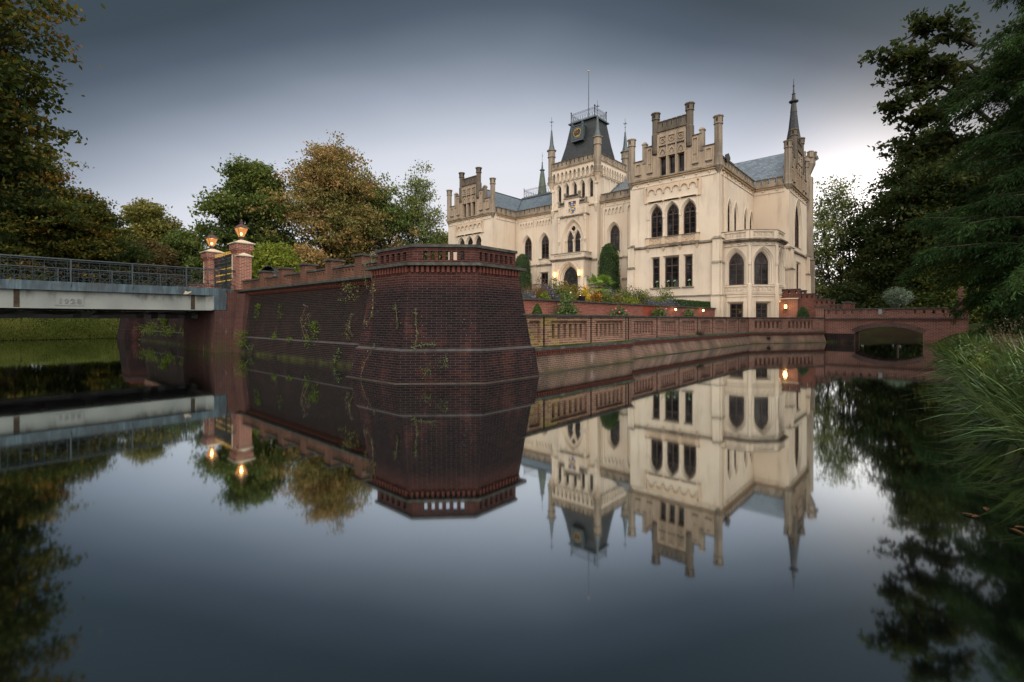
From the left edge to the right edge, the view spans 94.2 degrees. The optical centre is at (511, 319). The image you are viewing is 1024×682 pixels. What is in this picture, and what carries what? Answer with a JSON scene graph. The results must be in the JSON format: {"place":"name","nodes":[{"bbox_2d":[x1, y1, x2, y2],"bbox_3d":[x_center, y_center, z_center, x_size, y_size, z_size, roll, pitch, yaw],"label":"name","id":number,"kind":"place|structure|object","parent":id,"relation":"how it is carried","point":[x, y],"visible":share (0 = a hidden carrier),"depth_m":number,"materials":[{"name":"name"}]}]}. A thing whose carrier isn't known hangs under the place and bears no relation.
{"place":"outdoors","nodes":[
{"label":"outdoors","id":0,"kind":"place"},
{"bbox_2d":[0,335,1023,681],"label":"moat water","id":1,"kind":"structure","parent":0,"point":[740,513],"depth_m":3.77,"materials":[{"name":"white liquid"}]},
{"bbox_2d":[140,282,207,345],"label":"moat wall","id":2,"kind":"structure","parent":1,"relation":"in","point":[176,338],"depth_m":32.36,"materials":[{"name":"brick"}]},
{"bbox_2d":[133,321,156,339],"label":"wall fern","id":3,"kind":"object","parent":2,"relation":"attached to","point":[150,329],"depth_m":34.61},
{"bbox_2d":[146,322,179,337],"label":"wall fern","id":4,"kind":"object","parent":2,"relation":"attached to","point":[169,330],"depth_m":30.98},
{"bbox_2d":[199,249,223,287],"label":"gate pier","id":5,"kind":"structure","parent":2,"relation":"on","point":[208,256],"depth_m":26.92,"materials":[{"name":"red brick"}]},
{"bbox_2d":[205,231,218,248],"bbox_3d":[-17.205,-4.585,27.267,0.566,1.070,0.566,0,0,42],"label":"gate lamp","id":6,"kind":"object","parent":5,"relation":"on","point":[211,239],"visible":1,"depth_m":27.17,"materials":[{"name":"glass"}]},
{"bbox_2d":[184,291,250,352],"bbox_3d":[-15.449,0.700,24.918,6.350,4.200,1.440,0,0,42],"label":"bridge abutment","id":7,"kind":"object","parent":1,"relation":"in","point":[212,331],"visible":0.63,"depth_m":23.44,"materials":[{"name":"brick"}]},
{"bbox_2d":[0,254,235,318],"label":"road bridge","id":8,"kind":"structure","parent":7,"relation":"on","point":[98,300],"depth_m":20.59,"materials":[{"name":"blue paint"}]},
{"bbox_2d":[237,253,376,366],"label":"moat wall","id":9,"kind":"structure","parent":1,"relation":"in","point":[312,287],"depth_m":18.69,"materials":[{"name":"brick"}]},
{"bbox_2d":[233,330,248,346],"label":"wall fern","id":10,"kind":"object","parent":9,"relation":"attached to","point":[241,341],"depth_m":22.49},
{"bbox_2d":[227,240,255,290],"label":"gate pier","id":11,"kind":"structure","parent":9,"relation":"on","point":[241,251],"depth_m":23.68,"materials":[{"name":"red brick"}]},
{"bbox_2d":[214,251,231,288],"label":"iron gate","id":12,"kind":"structure","parent":11,"relation":"attached to","point":[222,261],"depth_m":25.98,"materials":[{"name":"metal"}]},
{"bbox_2d":[233,219,248,239],"bbox_3d":[-13.761,-4.585,24.188,0.566,1.070,0.566,0,0,42],"label":"gate lamp","id":13,"kind":"object","parent":11,"relation":"on","point":[241,229],"visible":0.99,"depth_m":24.09,"materials":[{"name":"glass"}]},
{"bbox_2d":[303,319,319,347],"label":"wall fern","id":14,"kind":"object","parent":9,"relation":"attached to","point":[312,324],"depth_m":18.22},
{"bbox_2d":[334,281,358,303],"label":"wall fern","id":15,"kind":"object","parent":9,"relation":"attached to","point":[348,290],"depth_m":16.59,"materials":[{"name":"green plant"}]},
{"bbox_2d":[345,244,542,383],"bbox_3d":[-1.894,0.422,13.538,4.030,4.756,3.940,0,0,42],"label":"bastion","id":16,"kind":"object","parent":1,"relation":"in","point":[471,320],"visible":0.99,"depth_m":12.34,"materials":[{"name":"brick"}]},
{"bbox_2d":[522,314,635,373],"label":"balustrade wall","id":17,"kind":"structure","parent":1,"relation":"in","point":[599,331],"depth_m":15.76,"materials":[{"name":"brick"}]},
{"bbox_2d":[541,340,633,346],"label":"ledge moss","id":18,"kind":"object","parent":17,"relation":"on","point":[584,343],"visible":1,"depth_m":15.64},
{"bbox_2d":[631,316,752,358],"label":"balustrade wall","id":19,"kind":"structure","parent":1,"relation":"in","point":[652,336],"depth_m":23.66,"materials":[{"name":"brown brick"}]},
{"bbox_2d":[748,317,825,343],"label":"balustrade wall","id":20,"kind":"structure","parent":1,"relation":"in","point":[762,330],"depth_m":32.83,"materials":[{"name":"brown brick"}]},
{"bbox_2d":[0,318,1023,406],"bbox_3d":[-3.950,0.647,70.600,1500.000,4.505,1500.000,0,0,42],"label":"ground","id":21,"kind":"structure","parent":0,"point":[888,331],"depth_m":39.65,"materials":[{"name":"plant"}]},
{"bbox_2d":[0,0,105,250],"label":"maple tree","id":22,"kind":"object","parent":21,"relation":"on","point":[14,77],"visible":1,"depth_m":24.61,"materials":[{"name":"green plant"}]},
{"bbox_2d":[0,142,119,310],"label":"maple tree","id":23,"kind":"object","parent":21,"relation":"on","point":[48,214],"visible":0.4,"depth_m":44.33,"materials":[{"name":"green plant"}]},
{"bbox_2d":[0,310,119,340],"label":"grass","id":24,"kind":"structure","parent":21,"relation":"on","point":[10,336],"depth_m":38.99,"materials":[{"name":"plant"}]},
{"bbox_2d":[0,184,169,310],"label":"maple tree","id":25,"kind":"object","parent":21,"relation":"on","point":[115,250],"visible":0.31,"depth_m":48.91,"materials":[{"name":"green plant"}]},
{"bbox_2d":[117,311,145,339],"bbox_3d":[-29.738,0.450,38.979,6.472,4.700,2.740,0,0,-1],"label":"abutment","id":26,"kind":"object","parent":21,"relation":"on","point":[125,331],"visible":0.21,"depth_m":37.84,"materials":[{"name":"brick"}]},
{"bbox_2d":[97,197,192,273],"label":"lime tree","id":27,"kind":"object","parent":21,"relation":"on","point":[153,223],"visible":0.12,"depth_m":64.29,"materials":[{"name":"green plant"}]},
{"bbox_2d":[98,234,198,311],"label":"copper beech tree","id":28,"kind":"object","parent":21,"relation":"on","point":[163,253],"visible":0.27,"depth_m":56.74,"materials":[{"name":"brown plant"}]},
{"bbox_2d":[157,227,207,281],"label":"hornbeam tree","id":29,"kind":"object","parent":21,"relation":"on","point":[175,240],"visible":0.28,"depth_m":62.20,"materials":[{"name":"green plant"}]},
{"bbox_2d":[177,153,305,291],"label":"green maple tree","id":30,"kind":"object","parent":21,"relation":"on","point":[246,180],"visible":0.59,"depth_m":54.41,"materials":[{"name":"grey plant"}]},
{"bbox_2d":[237,129,420,264],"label":"autumn lime tree","id":31,"kind":"object","parent":21,"relation":"on","point":[327,183],"visible":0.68,"depth_m":56.25,"materials":[{"name":"brown plant"}]},
{"bbox_2d":[333,172,423,263],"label":"ash tree","id":32,"kind":"object","parent":21,"relation":"on","point":[386,207],"visible":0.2,"depth_m":61.73,"materials":[{"name":"green plant"}]},
{"bbox_2d":[386,160,446,259],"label":"plane tree","id":33,"kind":"object","parent":21,"relation":"on","point":[423,221],"visible":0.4,"depth_m":64.99,"materials":[{"name":"green plant"}]},
{"bbox_2d":[423,226,447,259],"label":"maple tree","id":34,"kind":"object","parent":21,"relation":"on","point":[444,235],"visible":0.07,"depth_m":70.11,"materials":[{"name":"green plant"}]},
{"bbox_2d":[813,169,876,298],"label":"lime tree","id":35,"kind":"object","parent":21,"relation":"on","point":[827,225],"visible":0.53,"depth_m":65.06,"materials":[{"name":"green plant"}]},
{"bbox_2d":[823,280,879,308],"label":"hazel bush","id":36,"kind":"object","parent":21,"relation":"on","point":[852,292],"visible":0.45,"depth_m":55.47,"materials":[{"name":"green plant"}]},
{"bbox_2d":[814,287,968,344],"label":"arched bridge","id":37,"kind":"structure","parent":21,"relation":"on","point":[850,325],"depth_m":31.52,"materials":[{"name":"red brick"}]},
{"bbox_2d":[865,276,928,307],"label":"hazel bush","id":38,"kind":"object","parent":21,"relation":"on","point":[910,284],"visible":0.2,"depth_m":52.30,"materials":[{"name":"green plant"}]},
{"bbox_2d":[880,287,916,327],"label":"olive tree","id":39,"kind":"object","parent":21,"relation":"on","point":[902,297],"visible":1,"depth_m":44.73,"materials":[{"name":"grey plant"}]},
{"bbox_2d":[830,121,975,295],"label":"horse chestnut tree","id":40,"kind":"object","parent":21,"relation":"on","point":[878,250],"visible":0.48,"depth_m":55.42,"materials":[{"name":"green plant"}]},
{"bbox_2d":[857,1,1023,191],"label":"oak tree","id":41,"kind":"object","parent":21,"relation":"on","point":[923,65],"visible":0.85,"depth_m":25.79,"materials":[{"name":"green plant"}]},
{"bbox_2d":[923,340,962,356],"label":"sedge clump","id":42,"kind":"object","parent":21,"relation":"on","point":[945,348],"visible":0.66,"depth_m":19.73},
{"bbox_2d":[910,347,980,365],"bbox_3d":[14.676,1.170,16.097,1.844,0.751,2.127,0,0,8],"label":"sedge clump","id":43,"kind":"object","parent":21,"relation":"on","point":[954,359],"visible":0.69,"depth_m":15.98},
{"bbox_2d":[896,258,1005,323],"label":"hazel tree","id":44,"kind":"object","parent":21,"relation":"on","point":[926,300],"visible":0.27,"depth_m":49.22,"materials":[{"name":"green plant"}]},
{"bbox_2d":[883,108,1020,288],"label":"horse chestnut tree","id":45,"kind":"object","parent":21,"relation":"on","point":[965,182],"visible":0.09,"depth_m":49.30,"materials":[{"name":"green plant"}]},
{"bbox_2d":[921,349,991,375],"bbox_3d":[12.639,1.197,13.193,2.184,0.697,2.013,0,0,42],"label":"sedge clump","id":46,"kind":"object","parent":21,"relation":"on","point":[961,366],"visible":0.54,"depth_m":13.12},
{"bbox_2d":[891,0,1023,336],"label":"swamp cypress tree","id":47,"kind":"object","parent":21,"relation":"on","point":[994,226],"visible":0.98,"depth_m":21.74,"materials":[{"name":"green plant"}]},
{"bbox_2d":[904,380,1023,436],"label":"sedge clump","id":48,"kind":"object","parent":21,"relation":"on","point":[986,420],"visible":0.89,"depth_m":6.63,"materials":[{"name":"plant"}]},
{"bbox_2d":[904,361,1023,418],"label":"sedge clump","id":49,"kind":"object","parent":21,"relation":"on","point":[1020,391],"visible":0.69,"depth_m":7.72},
{"bbox_2d":[920,359,1007,387],"bbox_3d":[10.689,1.142,11.126,2.387,0.800,2.281,0,0,42],"label":"sedge clump","id":50,"kind":"object","parent":21,"relation":"on","point":[984,373],"visible":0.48,"depth_m":11.07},
{"bbox_2d":[911,359,1023,401],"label":"sedge clump","id":51,"kind":"object","parent":21,"relation":"on","point":[987,384],"visible":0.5,"depth_m":9.14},
{"bbox_2d":[943,330,999,347],"bbox_3d":[19.195,0.745,19.764,2.284,0.851,2.213,0,0,42],"label":"sedge clump","id":52,"kind":"object","parent":21,"relation":"on","point":[958,339],"visible":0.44,"depth_m":19.74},
{"bbox_2d":[953,336,991,362],"bbox_3d":[14.335,0.964,14.557,1.244,1.002,1.514,0,0,42],"label":"bank weed","id":53,"kind":"object","parent":21,"relation":"on","point":[975,348],"visible":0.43,"depth_m":14.65,"materials":[{"name":"green plant"}]},
{"bbox_2d":[929,272,1016,323],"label":"hazel bush","id":54,"kind":"object","parent":21,"relation":"on","point":[953,293],"visible":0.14,"depth_m":46.68,"materials":[{"name":"green plant"}]},
{"bbox_2d":[929,390,1023,454],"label":"sedge clump","id":55,"kind":"object","parent":21,"relation":"on","point":[1015,431],"visible":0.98,"depth_m":5.53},
{"bbox_2d":[931,327,1023,402],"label":"grass","id":56,"kind":"structure","parent":21,"relation":"on","point":[947,344],"depth_m":24.11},
{"bbox_2d":[986,315,1023,352],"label":"hemp agrimony","id":57,"kind":"object","parent":56,"relation":"on","point":[1010,334],"visible":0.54,"depth_m":11.46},
{"bbox_2d":[950,331,1015,352],"bbox_3d":[15.906,0.668,15.956,2.009,0.870,2.451,0,0,-3],"label":"sedge clump","id":58,"kind":"object","parent":21,"relation":"on","point":[970,346],"visible":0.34,"depth_m":16.11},
{"bbox_2d":[946,331,1020,358],"bbox_3d":[13.700,0.658,13.074,2.417,0.901,2.186,0,0,-1],"label":"sedge clump","id":59,"kind":"object","parent":21,"relation":"on","point":[989,347],"visible":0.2,"depth_m":13.32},
{"bbox_2d":[964,341,1006,373],"bbox_3d":[12.285,1.001,12.053,1.218,1.152,1.290,0,0,42],"label":"bank weed","id":60,"kind":"object","parent":21,"relation":"on","point":[982,363],"visible":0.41,"depth_m":12.25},
{"bbox_2d":[963,336,1023,391],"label":"iris clump","id":61,"kind":"object","parent":21,"relation":"on","point":[1008,369],"visible":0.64,"depth_m":8.74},
{"bbox_2d":[965,335,1023,373],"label":"sedge clump","id":62,"kind":"object","parent":21,"relation":"on","point":[1016,358],"visible":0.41,"depth_m":9.54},
{"bbox_2d":[973,329,1023,364],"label":"sedge clump","id":63,"kind":"object","parent":21,"relation":"on","point":[997,350],"visible":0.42,"depth_m":11.20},
{"bbox_2d":[977,319,1020,350],"bbox_3d":[13.354,0.435,13.029,1.076,1.304,1.252,0,0,42],"label":"hemp agrimony","id":64,"kind":"object","parent":21,"relation":"on","point":[998,334],"visible":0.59,"depth_m":12.99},
{"bbox_2d":[986,329,1023,378],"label":"sedge clump","id":65,"kind":"object","parent":21,"relation":"on","point":[1021,360],"visible":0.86,"depth_m":8.07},
{"bbox_2d":[999,359,1023,398],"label":"bank weed","id":66,"kind":"object","parent":21,"relation":"on","point":[1020,380],"visible":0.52,"depth_m":8.41,"materials":[{"name":"green plant"}]},
{"bbox_2d":[2,0,1023,318],"label":"sky","id":67,"kind":"structure","parent":0,"point":[180,87],"materials":[{"name":"grey"}]},
{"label":"garden terrace","id":68,"kind":"structure","parent":0,"visible":0},
{"bbox_2d":[226,236,303,293],"bbox_3d":[-20.070,-3.629,39.785,8.329,6.455,7.664,0,0,42],"label":"acacia tree","id":69,"kind":"object","parent":68,"relation":"on","point":[274,255],"visible":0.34,"depth_m":38.91,"materials":[{"name":"green plant"}]},
{"bbox_2d":[285,242,331,268],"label":"autumn lime tree","id":70,"kind":"object","parent":68,"relation":"on","point":[312,255],"visible":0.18,"depth_m":49.18,"materials":[{"name":"orange plant"}]},
{"bbox_2d":[516,253,532,292],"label":"columnar yew","id":71,"kind":"object","parent":68,"relation":"on","point":[523,261],"visible":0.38,"depth_m":51.93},
{"bbox_2d":[521,283,545,297],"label":"ornamental grass","id":72,"kind":"object","parent":68,"relation":"on","point":[538,292],"depth_m":22.13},
{"bbox_2d":[543,276,563,297],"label":"perennial","id":73,"kind":"object","parent":68,"relation":"on","point":[556,292],"visible":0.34,"depth_m":23.91,"materials":[{"name":"green plant"}]},
{"bbox_2d":[555,279,573,295],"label":"ornamental shrub","id":74,"kind":"object","parent":68,"relation":"on","point":[562,286],"visible":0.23,"depth_m":24.41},
{"bbox_2d":[554,288,576,299],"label":"perennial","id":75,"kind":"object","parent":68,"relation":"on","point":[567,293],"visible":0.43,"depth_m":23.56,"materials":[{"name":"green plant"}]},
{"bbox_2d":[565,283,586,300],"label":"ornamental shrub","id":76,"kind":"object","parent":68,"relation":"on","point":[576,292],"visible":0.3,"depth_m":25.08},
{"bbox_2d":[581,285,590,299],"bbox_3d":[3.891,-1.243,25.525,0.824,1.341,0.796,0,0,42],"label":"canna","id":77,"kind":"object","parent":68,"relation":"on","point":[587,294],"visible":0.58,"depth_m":25.44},
{"bbox_2d":[587,288,603,301],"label":"perennial","id":78,"kind":"object","parent":68,"relation":"on","point":[594,297],"visible":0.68,"depth_m":26.12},
{"bbox_2d":[584,272,615,294],"bbox_3d":[7.170,-2.324,38.709,2.848,3.057,2.818,0,0,-27],"label":"fan palm","id":79,"kind":"object","parent":68,"relation":"on","point":[602,278],"visible":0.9,"depth_m":38.26,"materials":[{"name":"green plant"}]},
{"bbox_2d":[598,294,616,302],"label":"perennial","id":80,"kind":"object","parent":68,"relation":"on","point":[605,298],"visible":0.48,"depth_m":26.50,"materials":[{"name":"green plant"}]},
{"bbox_2d":[597,243,620,295],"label":"columnar yew","id":81,"kind":"object","parent":68,"relation":"on","point":[609,262],"visible":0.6,"depth_m":44.67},
{"bbox_2d":[614,286,636,301],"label":"perennial","id":82,"kind":"object","parent":68,"relation":"on","point":[624,294],"visible":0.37,"depth_m":29.44,"materials":[{"name":"green plant"}]},
{"bbox_2d":[446,70,816,316],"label":"castle","id":83,"kind":"structure","parent":68,"relation":"on","point":[681,203],"depth_m":42.74,"materials":[{"name":"beige stone"}]},
{"bbox_2d":[525,238,531,259],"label":"window","id":84,"kind":"structure","parent":83,"relation":"in","point":[528,245],"depth_m":55.46,"materials":[{"name":"black glass"}]},
{"bbox_2d":[542,235,548,257],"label":"window","id":85,"kind":"structure","parent":83,"relation":"in","point":[545,242],"depth_m":53.79,"materials":[{"name":"black glass"}]},
{"bbox_2d":[568,232,572,251],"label":"window","id":86,"kind":"structure","parent":83,"relation":"in","point":[570,243],"depth_m":50.33,"materials":[{"name":"black glass"}]},
{"bbox_2d":[564,267,577,295],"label":"door","id":87,"kind":"structure","parent":83,"relation":"in","point":[570,276],"depth_m":49.44,"materials":[{"name":"black wood"}]},
{"bbox_2d":[575,231,580,251],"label":"window","id":88,"kind":"structure","parent":83,"relation":"in","point":[577,239],"depth_m":49.75,"materials":[{"name":"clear glass"}]},
{"bbox_2d":[611,225,619,249],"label":"window","id":89,"kind":"structure","parent":83,"relation":"in","point":[615,233],"depth_m":47.89,"materials":[{"name":"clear glass"}]},
{"bbox_2d":[653,258,659,287],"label":"window","id":90,"kind":"structure","parent":83,"relation":"in","point":[656,262],"depth_m":40.83,"materials":[{"name":"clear glass"}]},
{"bbox_2d":[651,207,662,237],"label":"window","id":91,"kind":"structure","parent":83,"relation":"in","point":[656,219],"depth_m":40.85,"materials":[{"name":"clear glass"}]},
{"bbox_2d":[665,257,678,286],"bbox_3d":[13.433,-3.977,39.902,1.148,2.514,0.080,0,0,42],"label":"window","id":92,"kind":"structure","parent":83,"relation":"in","point":[672,263],"depth_m":39.86,"materials":[{"name":"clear glass"}]},
{"bbox_2d":[667,204,678,235],"bbox_3d":[13.516,-8.362,39.904,0.988,2.685,0.085,0,0,42],"label":"window","id":93,"kind":"structure","parent":83,"relation":"in","point":[673,212],"depth_m":39.89,"materials":[{"name":"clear glass"}]},
{"bbox_2d":[685,256,691,285],"bbox_3d":[14.492,-3.977,38.955,0.568,2.514,0.080,0,0,42],"label":"window","id":94,"kind":"structure","parent":83,"relation":"in","point":[688,259],"depth_m":38.99,"materials":[{"name":"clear glass"}]},
{"bbox_2d":[684,201,695,233],"bbox_3d":[14.575,-8.362,38.958,0.988,2.685,0.085,0,0,42],"label":"window","id":95,"kind":"structure","parent":83,"relation":"in","point":[690,209],"depth_m":38.94,"materials":[{"name":"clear glass"}]},
{"bbox_2d":[729,253,743,284],"bbox_3d":[17.514,-3.962,37.122,1.068,2.525,0.085,0,0,42],"label":"window","id":96,"kind":"structure","parent":83,"relation":"in","point":[736,264],"depth_m":37.09,"materials":[{"name":"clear glass"}]},
{"bbox_2d":[730,304,742,316],"bbox_3d":[17.516,-0.472,37.124,0.908,1.544,0.080,0,0,42],"label":"window","id":97,"kind":"structure","parent":83,"relation":"in","point":[736,310],"depth_m":37.09,"materials":[{"name":"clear glass"}]},
{"bbox_2d":[754,252,767,283],"bbox_3d":[19.144,-3.962,36.561,1.068,2.525,0.085,0,0,-3],"label":"window","id":98,"kind":"structure","parent":83,"relation":"in","point":[761,261],"depth_m":36.56,"materials":[{"name":"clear glass"}]},
{"bbox_2d":[756,304,766,316],"bbox_3d":[19.144,-0.472,36.564,0.699,1.544,0.699,0,0,42],"label":"window","id":99,"kind":"structure","parent":83,"relation":"in","point":[761,309],"depth_m":36.56,"materials":[{"name":"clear glass"}]},
{"bbox_2d":[795,206,798,247],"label":"window","id":100,"kind":"structure","parent":83,"relation":"in","point":[796,214],"depth_m":45.48,"materials":[{"name":"black glass"}]},
{"bbox_2d":[622,294,641,303],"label":"perennial","id":101,"kind":"object","parent":68,"relation":"on","point":[629,300],"visible":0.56,"depth_m":28.79,"materials":[{"name":"green plant"}]},
{"bbox_2d":[630,287,654,303],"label":"perennial","id":102,"kind":"object","parent":68,"relation":"on","point":[642,296],"visible":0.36,"depth_m":30.98,"materials":[{"name":"green plant"}]},
{"bbox_2d":[653,286,673,305],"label":"perennial","id":103,"kind":"object","parent":68,"relation":"on","point":[666,294],"visible":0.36,"depth_m":33.95,"materials":[{"name":"green plant"}]},
{"bbox_2d":[673,299,710,307],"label":"box hedge","id":104,"kind":"object","parent":68,"relation":"on","point":[694,303],"visible":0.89,"depth_m":34.67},
{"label":"lower terrace","id":105,"kind":"structure","parent":0,"visible":0},
{"bbox_2d":[531,303,542,313],"bbox_3d":[0.981,0.000,18.491,0.857,1.342,0.848,0,0,42],"label":"topiary cone","id":106,"kind":"object","parent":105,"relation":"on","point":[537,309],"visible":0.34,"depth_m":18.40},
{"bbox_2d":[557,292,580,314],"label":"rose bush","id":107,"kind":"object","parent":105,"relation":"on","point":[567,308],"visible":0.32,"depth_m":21.14,"materials":[{"name":"green plant"}]},
{"bbox_2d":[609,304,628,314],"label":"rose bush","id":108,"kind":"object","parent":105,"relation":"on","point":[620,311],"visible":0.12,"depth_m":24.57,"materials":[{"name":"green plant"}]},
{"bbox_2d":[523,298,715,316],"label":"garden wall","id":109,"kind":"structure","parent":105,"relation":"on","point":[589,308],"depth_m":24.88,"materials":[{"name":"brick"}]},
{"bbox_2d":[649,305,667,315],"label":"rose bush","id":110,"kind":"object","parent":105,"relation":"on","point":[659,312],"visible":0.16,"depth_m":28.14,"materials":[{"name":"green plant"}]},
{"bbox_2d":[796,306,809,316],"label":"topiary dome","id":111,"kind":"structure","parent":105,"relation":"on","point":[802,311],"depth_m":35.26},
{"bbox_2d":[779,288,855,316],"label":"stair wall","id":112,"kind":"structure","parent":105,"relation":"on","point":[793,300],"depth_m":36.58,"materials":[{"name":"brick"}]},
{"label":"upper path","id":113,"kind":"structure","parent":0,"visible":0},
{"bbox_2d":[259,266,277,277],"bbox_3d":[-12.154,-2.000,23.930,0.929,1.399,0.706,0,0,-6],"label":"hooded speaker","id":114,"kind":"object","parent":113,"relation":"on","point":[268,268],"visible":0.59,"depth_m":23.87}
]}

